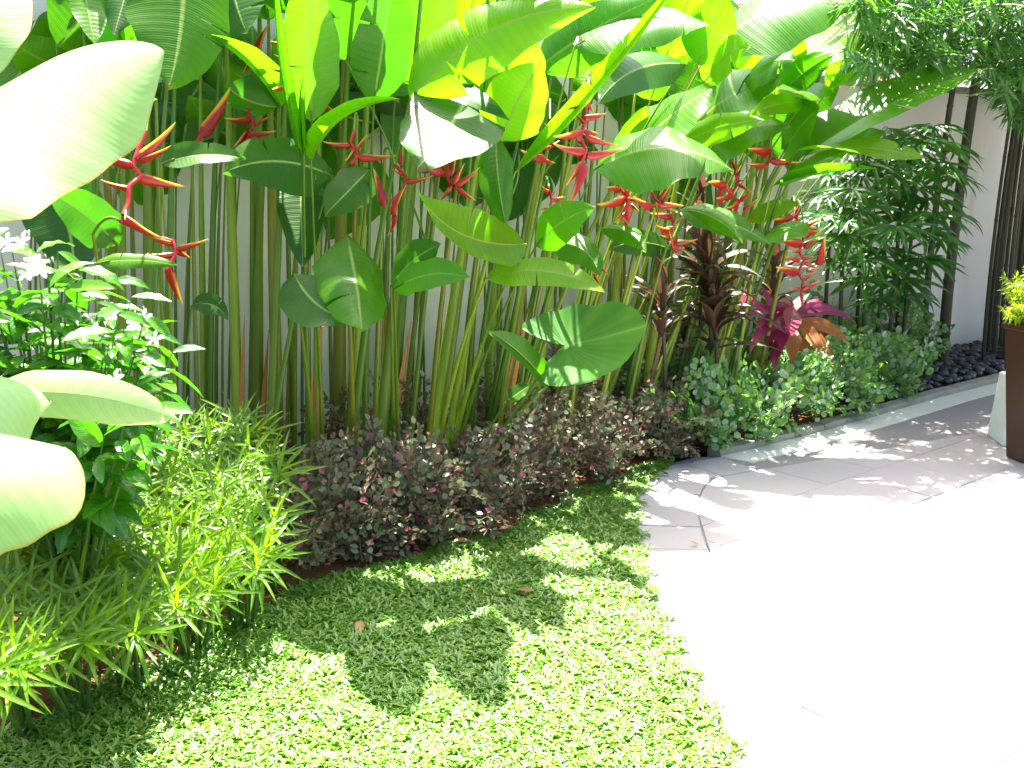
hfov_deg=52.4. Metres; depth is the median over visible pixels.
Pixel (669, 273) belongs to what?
heliconia
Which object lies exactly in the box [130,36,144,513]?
heliconia
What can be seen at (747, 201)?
heliconia
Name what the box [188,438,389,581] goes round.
purple shrub
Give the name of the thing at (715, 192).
heliconia
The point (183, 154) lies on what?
heliconia
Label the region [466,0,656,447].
heliconia
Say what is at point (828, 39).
heliconia
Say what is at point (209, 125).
flowering heliconia
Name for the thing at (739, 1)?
sky
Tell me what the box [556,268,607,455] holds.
flowering heliconia
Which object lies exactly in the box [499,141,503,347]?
heliconia
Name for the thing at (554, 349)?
purple shrub
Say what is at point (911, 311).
green shrub
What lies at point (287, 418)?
heliconia
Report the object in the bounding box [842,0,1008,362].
bamboo
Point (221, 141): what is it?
heliconia
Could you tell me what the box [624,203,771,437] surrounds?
heliconia
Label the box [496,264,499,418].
heliconia
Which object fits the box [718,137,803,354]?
flowering heliconia
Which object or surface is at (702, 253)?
cordyline
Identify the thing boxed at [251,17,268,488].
heliconia
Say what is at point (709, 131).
heliconia
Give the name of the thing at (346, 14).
heliconia
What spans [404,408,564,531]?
purple shrub
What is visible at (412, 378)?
heliconia
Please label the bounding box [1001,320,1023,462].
planter
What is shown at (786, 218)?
flowering heliconia
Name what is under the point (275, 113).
heliconia
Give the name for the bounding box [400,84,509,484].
heliconia
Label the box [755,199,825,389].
flowering heliconia
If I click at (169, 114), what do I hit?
heliconia
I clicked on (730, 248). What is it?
heliconia
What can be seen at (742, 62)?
heliconia
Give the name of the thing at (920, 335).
green shrub
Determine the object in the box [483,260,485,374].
heliconia
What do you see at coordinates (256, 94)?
heliconia
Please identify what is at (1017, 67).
bamboo
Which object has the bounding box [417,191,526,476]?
heliconia
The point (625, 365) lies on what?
purple shrub
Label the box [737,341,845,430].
green shrub
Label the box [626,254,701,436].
cordyline
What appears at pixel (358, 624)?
fallen leaf
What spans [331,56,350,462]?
heliconia
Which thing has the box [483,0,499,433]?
heliconia
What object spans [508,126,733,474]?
heliconia
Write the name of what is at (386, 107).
heliconia
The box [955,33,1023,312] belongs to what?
bamboo
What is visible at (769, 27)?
heliconia
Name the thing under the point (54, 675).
strappy shrub
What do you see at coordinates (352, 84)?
heliconia
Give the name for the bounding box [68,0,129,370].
heliconia
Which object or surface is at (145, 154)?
flowering heliconia
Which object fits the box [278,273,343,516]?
heliconia
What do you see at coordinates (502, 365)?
flowering heliconia
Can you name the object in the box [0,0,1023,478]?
garden wall
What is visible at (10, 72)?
heliconia
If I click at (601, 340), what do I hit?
elephant ear
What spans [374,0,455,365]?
heliconia
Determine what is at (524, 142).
heliconia
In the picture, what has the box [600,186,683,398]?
flowering heliconia
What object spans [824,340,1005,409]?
pebble bed
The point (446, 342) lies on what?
heliconia
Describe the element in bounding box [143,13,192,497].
heliconia
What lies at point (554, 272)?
heliconia
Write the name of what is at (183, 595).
strappy shrub
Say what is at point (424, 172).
heliconia
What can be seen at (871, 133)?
heliconia
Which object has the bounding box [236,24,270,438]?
flowering heliconia
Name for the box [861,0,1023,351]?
bamboo
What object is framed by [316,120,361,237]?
heliconia
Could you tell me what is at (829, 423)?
kerb
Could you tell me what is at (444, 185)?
heliconia
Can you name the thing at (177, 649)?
fallen leaf
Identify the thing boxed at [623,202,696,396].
flowering heliconia
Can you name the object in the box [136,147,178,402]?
heliconia
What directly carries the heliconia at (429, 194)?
on the soil
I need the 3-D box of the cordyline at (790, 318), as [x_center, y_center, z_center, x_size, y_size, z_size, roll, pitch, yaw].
[1.722,-0.208,6.278,0.831,0.874,0.842,0,12,0]
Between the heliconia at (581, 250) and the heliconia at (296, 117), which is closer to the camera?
the heliconia at (296, 117)
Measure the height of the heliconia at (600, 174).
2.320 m
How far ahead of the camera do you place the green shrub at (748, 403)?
5.70 m
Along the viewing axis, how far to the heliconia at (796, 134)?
5.68 m
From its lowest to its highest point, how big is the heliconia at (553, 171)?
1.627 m
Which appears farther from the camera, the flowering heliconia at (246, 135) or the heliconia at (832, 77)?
the heliconia at (832, 77)
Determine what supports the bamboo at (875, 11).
on the soil
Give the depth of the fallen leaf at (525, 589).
3.69 m
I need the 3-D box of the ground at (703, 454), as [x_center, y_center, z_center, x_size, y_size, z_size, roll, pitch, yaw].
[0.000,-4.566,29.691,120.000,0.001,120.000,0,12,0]
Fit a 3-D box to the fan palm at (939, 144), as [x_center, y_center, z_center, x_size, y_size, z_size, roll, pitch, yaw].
[2.783,-0.823,6.954,1.066,1.793,1.298,0,12,0]
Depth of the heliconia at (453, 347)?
4.90 m
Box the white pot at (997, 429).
[987,371,1005,446]
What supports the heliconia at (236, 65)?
on the soil
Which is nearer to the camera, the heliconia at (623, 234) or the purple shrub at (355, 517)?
the purple shrub at (355, 517)
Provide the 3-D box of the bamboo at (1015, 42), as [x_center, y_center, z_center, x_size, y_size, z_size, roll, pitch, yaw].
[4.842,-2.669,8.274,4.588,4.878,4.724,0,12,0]
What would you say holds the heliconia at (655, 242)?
on the soil
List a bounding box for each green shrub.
[582,337,680,415]
[597,317,708,403]
[614,338,738,419]
[634,355,740,462]
[658,298,749,361]
[691,337,804,445]
[696,306,796,396]
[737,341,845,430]
[746,324,829,391]
[770,324,897,418]
[803,279,892,385]
[835,283,928,377]
[835,325,937,402]
[871,285,956,369]
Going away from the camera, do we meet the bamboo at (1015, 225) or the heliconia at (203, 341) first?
the heliconia at (203, 341)
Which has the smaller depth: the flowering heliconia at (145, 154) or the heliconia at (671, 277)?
the flowering heliconia at (145, 154)
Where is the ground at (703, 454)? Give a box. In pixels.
[3,451,706,736]
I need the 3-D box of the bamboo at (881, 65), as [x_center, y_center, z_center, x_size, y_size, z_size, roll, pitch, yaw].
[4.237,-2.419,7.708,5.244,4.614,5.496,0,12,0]
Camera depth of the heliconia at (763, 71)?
5.30 m
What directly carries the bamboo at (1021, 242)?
on the soil
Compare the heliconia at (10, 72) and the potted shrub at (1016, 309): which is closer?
the heliconia at (10, 72)
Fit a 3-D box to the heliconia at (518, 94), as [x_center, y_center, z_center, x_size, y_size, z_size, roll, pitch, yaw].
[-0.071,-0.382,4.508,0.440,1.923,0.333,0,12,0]
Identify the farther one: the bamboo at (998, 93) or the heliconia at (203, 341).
the bamboo at (998, 93)
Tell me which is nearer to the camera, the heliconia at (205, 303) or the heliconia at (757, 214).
the heliconia at (205, 303)
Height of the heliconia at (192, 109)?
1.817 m
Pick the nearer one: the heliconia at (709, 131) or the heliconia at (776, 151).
the heliconia at (709, 131)
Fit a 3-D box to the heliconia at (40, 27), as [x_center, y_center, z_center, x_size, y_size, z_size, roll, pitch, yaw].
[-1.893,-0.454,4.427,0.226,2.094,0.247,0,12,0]
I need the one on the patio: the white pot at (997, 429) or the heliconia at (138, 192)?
the white pot at (997, 429)
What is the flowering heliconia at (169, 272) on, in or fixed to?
on the soil
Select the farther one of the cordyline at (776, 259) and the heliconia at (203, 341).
the cordyline at (776, 259)
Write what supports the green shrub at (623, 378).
on the soil
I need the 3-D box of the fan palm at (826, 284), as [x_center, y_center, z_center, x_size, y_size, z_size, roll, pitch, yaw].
[2.158,-0.534,7.105,0.078,1.167,0.125,0,12,0]
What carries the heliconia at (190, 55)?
on the soil
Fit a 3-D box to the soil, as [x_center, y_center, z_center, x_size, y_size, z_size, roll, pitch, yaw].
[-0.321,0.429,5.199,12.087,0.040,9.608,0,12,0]
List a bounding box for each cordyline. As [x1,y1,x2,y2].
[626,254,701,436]
[652,168,745,367]
[656,245,784,383]
[657,193,772,377]
[659,311,704,343]
[732,211,820,405]
[740,285,853,374]
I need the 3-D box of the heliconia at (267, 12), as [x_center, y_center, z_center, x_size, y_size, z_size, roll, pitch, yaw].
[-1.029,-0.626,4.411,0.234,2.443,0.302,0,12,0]
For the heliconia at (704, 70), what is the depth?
6.01 m
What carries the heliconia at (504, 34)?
on the soil
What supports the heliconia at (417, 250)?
on the soil
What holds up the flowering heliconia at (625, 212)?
on the soil
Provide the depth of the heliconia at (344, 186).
4.17 m
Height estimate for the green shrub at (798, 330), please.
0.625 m
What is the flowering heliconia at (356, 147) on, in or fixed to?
on the soil
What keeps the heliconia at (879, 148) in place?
on the soil
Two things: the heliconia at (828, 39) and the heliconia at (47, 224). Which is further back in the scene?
the heliconia at (828, 39)
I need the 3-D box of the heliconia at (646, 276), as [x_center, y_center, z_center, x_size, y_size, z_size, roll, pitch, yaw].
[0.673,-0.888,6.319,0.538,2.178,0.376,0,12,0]
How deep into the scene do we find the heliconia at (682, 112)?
4.86 m
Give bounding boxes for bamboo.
[814,0,1004,355]
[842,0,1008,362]
[851,0,1023,359]
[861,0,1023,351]
[863,1,1023,359]
[873,28,1023,306]
[886,0,1023,314]
[901,0,1023,344]
[901,0,1023,354]
[903,0,1023,344]
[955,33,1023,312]
[966,2,1023,301]
[991,18,1023,126]
[999,0,1023,319]
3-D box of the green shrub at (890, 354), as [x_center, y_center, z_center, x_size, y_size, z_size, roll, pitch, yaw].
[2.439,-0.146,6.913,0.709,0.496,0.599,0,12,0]
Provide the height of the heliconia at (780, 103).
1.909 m
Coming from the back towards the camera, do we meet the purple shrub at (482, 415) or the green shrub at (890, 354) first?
the green shrub at (890, 354)
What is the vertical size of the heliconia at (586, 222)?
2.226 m
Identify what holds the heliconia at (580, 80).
on the soil
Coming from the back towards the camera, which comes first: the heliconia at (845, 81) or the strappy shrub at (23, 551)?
the heliconia at (845, 81)
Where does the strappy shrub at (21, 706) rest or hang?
on the soil
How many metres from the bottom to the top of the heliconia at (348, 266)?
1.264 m
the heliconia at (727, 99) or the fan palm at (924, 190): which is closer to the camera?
the heliconia at (727, 99)
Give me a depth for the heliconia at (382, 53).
4.06 m
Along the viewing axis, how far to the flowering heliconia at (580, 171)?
4.22 m
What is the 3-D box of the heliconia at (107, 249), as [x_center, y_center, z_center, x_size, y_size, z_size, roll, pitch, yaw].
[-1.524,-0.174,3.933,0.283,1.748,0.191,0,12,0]
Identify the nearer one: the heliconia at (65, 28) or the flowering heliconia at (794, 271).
the heliconia at (65, 28)
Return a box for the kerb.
[707,373,998,456]
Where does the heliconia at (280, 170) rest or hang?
on the soil
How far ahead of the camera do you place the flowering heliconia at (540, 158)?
4.98 m
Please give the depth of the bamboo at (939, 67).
5.96 m
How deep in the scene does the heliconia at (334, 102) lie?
5.07 m
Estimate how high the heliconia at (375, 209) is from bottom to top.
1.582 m
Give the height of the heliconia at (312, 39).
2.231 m
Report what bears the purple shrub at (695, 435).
on the soil
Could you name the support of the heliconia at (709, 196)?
on the soil
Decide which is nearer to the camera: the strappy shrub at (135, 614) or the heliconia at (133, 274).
the strappy shrub at (135, 614)
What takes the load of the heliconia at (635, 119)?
on the soil
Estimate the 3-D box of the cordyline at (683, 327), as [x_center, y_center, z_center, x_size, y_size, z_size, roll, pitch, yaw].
[0.961,-0.097,5.913,0.335,0.798,0.394,0,12,0]
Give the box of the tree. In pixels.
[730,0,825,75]
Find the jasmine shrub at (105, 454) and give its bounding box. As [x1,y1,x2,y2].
[0,228,205,678]
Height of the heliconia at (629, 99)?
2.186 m
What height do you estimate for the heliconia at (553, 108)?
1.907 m
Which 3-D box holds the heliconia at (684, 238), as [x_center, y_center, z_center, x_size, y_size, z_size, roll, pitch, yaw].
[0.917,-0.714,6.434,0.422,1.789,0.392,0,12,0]
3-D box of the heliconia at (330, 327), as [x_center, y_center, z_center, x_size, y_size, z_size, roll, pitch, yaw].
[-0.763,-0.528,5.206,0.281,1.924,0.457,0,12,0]
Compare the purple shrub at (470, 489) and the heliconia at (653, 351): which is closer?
the purple shrub at (470, 489)
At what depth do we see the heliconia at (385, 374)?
4.57 m
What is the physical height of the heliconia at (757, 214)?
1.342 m
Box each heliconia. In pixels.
[0,59,37,353]
[12,35,76,282]
[22,178,102,334]
[27,235,31,358]
[28,20,62,322]
[35,11,93,333]
[46,0,98,358]
[51,261,54,320]
[52,189,123,537]
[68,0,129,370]
[82,271,85,325]
[91,216,207,547]
[92,167,119,370]
[94,253,177,549]
[96,42,126,353]
[97,6,134,550]
[102,98,183,522]
[109,95,179,368]
[109,130,175,204]
[114,78,159,245]
[125,0,229,551]
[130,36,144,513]
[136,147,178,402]
[140,118,154,379]
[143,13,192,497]
[153,27,203,240]
[155,80,232,485]
[160,141,245,537]
[161,89,175,530]
[177,81,244,482]
[181,293,228,525]
[183,91,223,332]
[185,95,264,228]
[190,87,230,509]
[199,17,207,510]
[202,39,250,471]
[202,52,276,463]
[205,24,256,468]
[206,0,263,496]
[210,34,284,486]
[223,107,276,476]
[223,136,333,492]
[224,32,244,470]
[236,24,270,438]
[246,1,285,507]
[248,65,298,475]
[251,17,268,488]
[262,114,313,197]
[263,0,286,497]
[271,19,292,466]
[271,38,303,464]
[274,0,314,518]
[277,179,324,485]
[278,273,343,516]
[279,0,339,506]
[283,0,322,512]
[285,121,314,461]
[305,96,398,462]
[312,235,385,492]
[314,61,357,120]
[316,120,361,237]
[320,106,331,448]
[322,90,384,283]
[323,112,395,241]
[323,152,391,239]
[323,166,375,456]
[324,124,370,252]
[327,0,495,433]
[327,88,359,438]
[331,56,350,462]
[345,0,373,463]
[347,0,595,464]
[349,67,408,274]
[350,0,413,504]
[369,0,422,494]
[371,146,433,474]
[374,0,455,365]
[375,96,452,354]
[380,113,425,401]
[387,158,416,458]
[390,238,440,475]
[393,257,469,446]
[396,166,401,244]
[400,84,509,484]
[404,104,483,392]
[408,160,478,443]
[408,174,425,429]
[414,173,431,446]
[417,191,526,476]
[418,171,435,405]
[433,0,493,448]
[434,165,482,287]
[436,257,607,447]
[439,0,503,454]
[441,0,664,461]
[452,201,594,476]
[455,140,512,449]
[457,61,547,462]
[462,42,545,431]
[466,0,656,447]
[477,109,540,399]
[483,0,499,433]
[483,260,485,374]
[484,99,559,432]
[488,176,565,431]
[494,7,709,477]
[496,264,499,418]
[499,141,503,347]
[500,75,551,462]
[501,51,686,474]
[501,77,623,466]
[508,99,583,327]
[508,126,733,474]
[508,148,562,403]
[509,146,533,383]
[511,234,602,476]
[516,0,601,381]
[519,124,541,383]
[526,0,593,443]
[543,134,597,230]
[545,73,566,349]
[548,103,583,398]
[551,106,648,423]
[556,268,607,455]
[557,0,750,416]
[563,181,641,458]
[564,0,852,431]
[565,224,646,443]
[568,83,716,402]
[569,78,597,303]
[576,0,704,407]
[582,51,655,234]
[593,50,639,302]
[594,230,673,419]
[599,112,763,422]
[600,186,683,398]
[601,49,689,443]
[603,7,869,409]
[607,47,654,301]
[608,102,654,290]
[612,68,779,394]
[617,51,795,439]
[618,98,658,301]
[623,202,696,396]
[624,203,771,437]
[626,47,669,375]
[627,113,789,439]
[632,93,803,443]
[634,178,692,307]
[641,58,701,436]
[643,190,653,298]
[646,175,712,311]
[650,47,671,343]
[653,52,832,418]
[660,40,806,373]
[662,0,676,335]
[668,64,711,375]
[675,157,757,380]
[678,0,892,392]
[678,109,753,388]
[682,220,686,255]
[686,98,819,389]
[689,66,987,429]
[696,80,716,255]
[701,39,940,356]
[705,55,751,362]
[709,174,712,261]
[710,221,808,394]
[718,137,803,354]
[721,199,799,362]
[724,55,758,367]
[724,128,883,355]
[726,162,732,295]
[727,138,925,388]
[727,196,821,380]
[730,150,876,433]
[738,74,821,373]
[743,149,747,285]
[745,114,786,331]
[749,84,839,382]
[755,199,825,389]
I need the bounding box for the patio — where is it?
[634,383,1023,767]
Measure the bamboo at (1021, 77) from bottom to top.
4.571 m
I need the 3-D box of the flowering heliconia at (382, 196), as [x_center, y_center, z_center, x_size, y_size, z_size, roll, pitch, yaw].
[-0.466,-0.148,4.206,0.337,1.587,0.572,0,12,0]
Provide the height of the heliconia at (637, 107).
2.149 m
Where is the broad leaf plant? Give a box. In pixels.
[0,0,178,554]
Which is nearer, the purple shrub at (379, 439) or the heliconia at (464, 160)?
the purple shrub at (379, 439)
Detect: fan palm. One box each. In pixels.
[796,172,860,355]
[797,169,901,339]
[801,153,904,343]
[823,228,832,333]
[829,126,932,344]
[846,131,964,330]
[847,145,950,363]
[876,123,989,374]
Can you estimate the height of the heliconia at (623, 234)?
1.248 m
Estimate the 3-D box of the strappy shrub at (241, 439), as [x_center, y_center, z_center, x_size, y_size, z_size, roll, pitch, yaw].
[-1.032,0.412,3.659,0.568,0.716,0.695,0,12,0]
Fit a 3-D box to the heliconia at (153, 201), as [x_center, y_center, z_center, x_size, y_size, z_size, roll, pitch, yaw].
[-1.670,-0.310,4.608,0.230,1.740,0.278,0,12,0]
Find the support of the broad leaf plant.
on the soil
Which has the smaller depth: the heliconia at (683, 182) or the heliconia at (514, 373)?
the heliconia at (514, 373)
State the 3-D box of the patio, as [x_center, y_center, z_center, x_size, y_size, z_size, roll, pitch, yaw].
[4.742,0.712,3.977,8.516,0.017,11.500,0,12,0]
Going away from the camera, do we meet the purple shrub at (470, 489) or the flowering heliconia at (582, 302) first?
the purple shrub at (470, 489)
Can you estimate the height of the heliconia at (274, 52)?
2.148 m
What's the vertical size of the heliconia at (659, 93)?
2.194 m
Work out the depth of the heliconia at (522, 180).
5.69 m
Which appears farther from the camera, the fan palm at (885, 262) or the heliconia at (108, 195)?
the fan palm at (885, 262)
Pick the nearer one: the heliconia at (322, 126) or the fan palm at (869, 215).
the heliconia at (322, 126)
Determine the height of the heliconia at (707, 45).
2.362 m
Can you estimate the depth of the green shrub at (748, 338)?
6.46 m
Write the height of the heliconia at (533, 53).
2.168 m
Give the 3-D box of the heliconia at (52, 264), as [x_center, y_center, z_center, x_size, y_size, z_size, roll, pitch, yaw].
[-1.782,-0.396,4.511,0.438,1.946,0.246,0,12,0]
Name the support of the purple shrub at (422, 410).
on the soil
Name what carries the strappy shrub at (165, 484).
on the soil
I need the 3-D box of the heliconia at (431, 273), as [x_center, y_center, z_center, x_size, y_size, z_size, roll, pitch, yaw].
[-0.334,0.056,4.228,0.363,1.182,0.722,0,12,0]
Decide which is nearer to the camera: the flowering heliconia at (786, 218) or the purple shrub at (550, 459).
the purple shrub at (550, 459)
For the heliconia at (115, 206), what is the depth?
4.48 m
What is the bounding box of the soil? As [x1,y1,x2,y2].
[0,343,1005,734]
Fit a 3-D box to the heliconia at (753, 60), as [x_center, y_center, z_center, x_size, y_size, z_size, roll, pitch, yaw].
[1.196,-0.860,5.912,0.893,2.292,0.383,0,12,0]
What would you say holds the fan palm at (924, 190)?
on the soil
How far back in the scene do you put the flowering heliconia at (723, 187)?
5.42 m
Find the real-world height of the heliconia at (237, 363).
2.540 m
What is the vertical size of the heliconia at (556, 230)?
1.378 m
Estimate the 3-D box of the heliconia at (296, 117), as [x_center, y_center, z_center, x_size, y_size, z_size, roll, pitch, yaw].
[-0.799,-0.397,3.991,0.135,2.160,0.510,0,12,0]
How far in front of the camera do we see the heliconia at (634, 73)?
4.71 m
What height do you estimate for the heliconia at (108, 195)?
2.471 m
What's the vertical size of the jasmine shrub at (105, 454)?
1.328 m
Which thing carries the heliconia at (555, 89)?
on the soil
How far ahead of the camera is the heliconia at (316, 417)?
4.38 m
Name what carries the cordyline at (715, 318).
on the soil
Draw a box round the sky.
[733,0,1011,88]
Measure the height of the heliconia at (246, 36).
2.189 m
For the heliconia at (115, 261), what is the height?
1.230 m
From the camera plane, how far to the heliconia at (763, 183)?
6.40 m
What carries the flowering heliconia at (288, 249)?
on the soil
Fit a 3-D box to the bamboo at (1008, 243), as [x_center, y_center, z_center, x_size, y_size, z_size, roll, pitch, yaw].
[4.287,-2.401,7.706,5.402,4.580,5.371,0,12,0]
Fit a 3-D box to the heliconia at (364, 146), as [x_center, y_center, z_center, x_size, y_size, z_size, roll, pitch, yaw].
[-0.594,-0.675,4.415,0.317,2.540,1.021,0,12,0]
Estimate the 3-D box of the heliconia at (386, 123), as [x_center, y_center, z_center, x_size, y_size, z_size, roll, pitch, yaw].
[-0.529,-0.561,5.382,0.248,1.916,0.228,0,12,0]
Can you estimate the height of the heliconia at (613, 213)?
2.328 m
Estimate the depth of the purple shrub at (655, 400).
5.27 m
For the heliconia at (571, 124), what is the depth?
5.80 m
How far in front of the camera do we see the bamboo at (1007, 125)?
7.04 m
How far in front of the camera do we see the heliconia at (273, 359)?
4.29 m
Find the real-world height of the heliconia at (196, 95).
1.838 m
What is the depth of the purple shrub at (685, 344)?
5.86 m
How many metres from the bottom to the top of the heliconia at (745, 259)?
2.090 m
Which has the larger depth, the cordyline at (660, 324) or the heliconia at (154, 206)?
the cordyline at (660, 324)
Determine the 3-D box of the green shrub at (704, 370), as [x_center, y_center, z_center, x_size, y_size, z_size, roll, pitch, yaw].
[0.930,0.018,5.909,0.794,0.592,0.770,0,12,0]
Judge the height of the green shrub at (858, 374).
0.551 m
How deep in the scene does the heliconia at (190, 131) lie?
4.64 m
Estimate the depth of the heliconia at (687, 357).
5.83 m
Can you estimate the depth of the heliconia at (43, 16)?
4.28 m
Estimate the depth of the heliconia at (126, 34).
3.93 m
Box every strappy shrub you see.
[0,504,143,623]
[0,549,139,737]
[0,552,59,737]
[32,531,192,689]
[103,498,262,661]
[107,409,236,577]
[157,389,302,567]
[159,472,310,629]
[213,427,325,593]
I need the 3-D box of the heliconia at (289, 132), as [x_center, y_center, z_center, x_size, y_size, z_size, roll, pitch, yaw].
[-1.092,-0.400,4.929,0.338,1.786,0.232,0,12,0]
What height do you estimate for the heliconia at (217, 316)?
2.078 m
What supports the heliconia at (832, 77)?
on the soil
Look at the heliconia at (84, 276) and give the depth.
4.44 m
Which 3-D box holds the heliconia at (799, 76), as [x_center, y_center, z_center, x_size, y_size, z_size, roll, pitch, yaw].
[1.242,-0.735,5.741,1.036,2.119,0.590,0,12,0]
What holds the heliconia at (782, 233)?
on the soil
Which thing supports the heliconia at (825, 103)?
on the soil
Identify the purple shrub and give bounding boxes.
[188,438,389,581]
[239,424,421,565]
[265,385,405,490]
[307,414,476,556]
[359,369,485,465]
[366,416,513,552]
[400,359,541,463]
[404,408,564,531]
[424,390,588,501]
[495,342,598,445]
[518,385,654,488]
[563,377,698,477]
[579,347,678,422]
[589,334,692,410]
[590,374,723,461]
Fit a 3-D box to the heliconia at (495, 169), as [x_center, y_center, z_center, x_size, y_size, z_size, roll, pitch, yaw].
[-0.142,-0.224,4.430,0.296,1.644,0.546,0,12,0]
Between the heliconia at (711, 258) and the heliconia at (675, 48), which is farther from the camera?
the heliconia at (711, 258)
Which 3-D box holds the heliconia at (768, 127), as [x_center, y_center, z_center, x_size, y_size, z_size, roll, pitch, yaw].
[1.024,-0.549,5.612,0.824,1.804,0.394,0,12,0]
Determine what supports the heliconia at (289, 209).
on the soil
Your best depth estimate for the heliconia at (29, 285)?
4.32 m
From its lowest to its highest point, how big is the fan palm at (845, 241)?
1.507 m
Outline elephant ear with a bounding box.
[481,301,645,448]
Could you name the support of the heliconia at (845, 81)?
on the soil
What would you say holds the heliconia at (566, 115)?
on the soil
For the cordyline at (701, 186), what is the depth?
5.62 m
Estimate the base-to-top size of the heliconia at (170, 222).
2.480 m
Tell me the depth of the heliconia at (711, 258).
6.58 m
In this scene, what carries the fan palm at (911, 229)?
on the soil
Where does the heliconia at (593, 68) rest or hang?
on the soil
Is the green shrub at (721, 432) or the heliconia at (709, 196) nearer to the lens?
the green shrub at (721, 432)
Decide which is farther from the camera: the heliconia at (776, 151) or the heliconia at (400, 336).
the heliconia at (776, 151)
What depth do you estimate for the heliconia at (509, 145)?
5.75 m
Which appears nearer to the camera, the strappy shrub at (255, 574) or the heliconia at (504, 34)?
the strappy shrub at (255, 574)
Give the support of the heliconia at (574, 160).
on the soil
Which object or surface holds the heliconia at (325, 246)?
on the soil
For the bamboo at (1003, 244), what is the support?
on the soil
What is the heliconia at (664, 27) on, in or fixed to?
on the soil
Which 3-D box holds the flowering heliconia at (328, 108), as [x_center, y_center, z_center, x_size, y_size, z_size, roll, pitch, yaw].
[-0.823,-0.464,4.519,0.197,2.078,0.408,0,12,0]
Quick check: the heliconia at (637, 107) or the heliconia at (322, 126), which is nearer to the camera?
the heliconia at (322, 126)
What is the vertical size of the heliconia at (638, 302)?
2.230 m
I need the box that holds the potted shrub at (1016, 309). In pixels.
[996,266,1023,325]
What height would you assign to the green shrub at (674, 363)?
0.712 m
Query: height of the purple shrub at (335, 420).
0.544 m
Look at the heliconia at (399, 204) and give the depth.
5.33 m
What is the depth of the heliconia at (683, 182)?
6.23 m
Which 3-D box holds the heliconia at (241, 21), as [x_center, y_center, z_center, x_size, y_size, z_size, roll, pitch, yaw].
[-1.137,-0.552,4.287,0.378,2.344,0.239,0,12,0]
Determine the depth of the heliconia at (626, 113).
6.16 m
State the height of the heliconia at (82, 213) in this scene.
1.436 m
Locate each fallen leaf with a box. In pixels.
[166,646,191,652]
[355,621,364,635]
[452,537,472,541]
[517,587,531,591]
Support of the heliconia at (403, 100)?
on the soil
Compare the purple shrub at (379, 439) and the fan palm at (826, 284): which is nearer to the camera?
the purple shrub at (379, 439)
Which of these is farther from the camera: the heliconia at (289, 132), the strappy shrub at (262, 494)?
the heliconia at (289, 132)
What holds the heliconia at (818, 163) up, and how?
on the soil
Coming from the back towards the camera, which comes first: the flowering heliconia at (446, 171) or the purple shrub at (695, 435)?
the purple shrub at (695, 435)
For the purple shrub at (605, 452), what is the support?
on the soil
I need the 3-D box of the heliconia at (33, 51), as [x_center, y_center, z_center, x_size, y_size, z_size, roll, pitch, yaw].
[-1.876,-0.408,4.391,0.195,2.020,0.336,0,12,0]
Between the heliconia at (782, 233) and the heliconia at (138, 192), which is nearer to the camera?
the heliconia at (138, 192)
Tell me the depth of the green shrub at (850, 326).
7.12 m
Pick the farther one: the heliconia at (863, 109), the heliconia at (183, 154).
the heliconia at (863, 109)

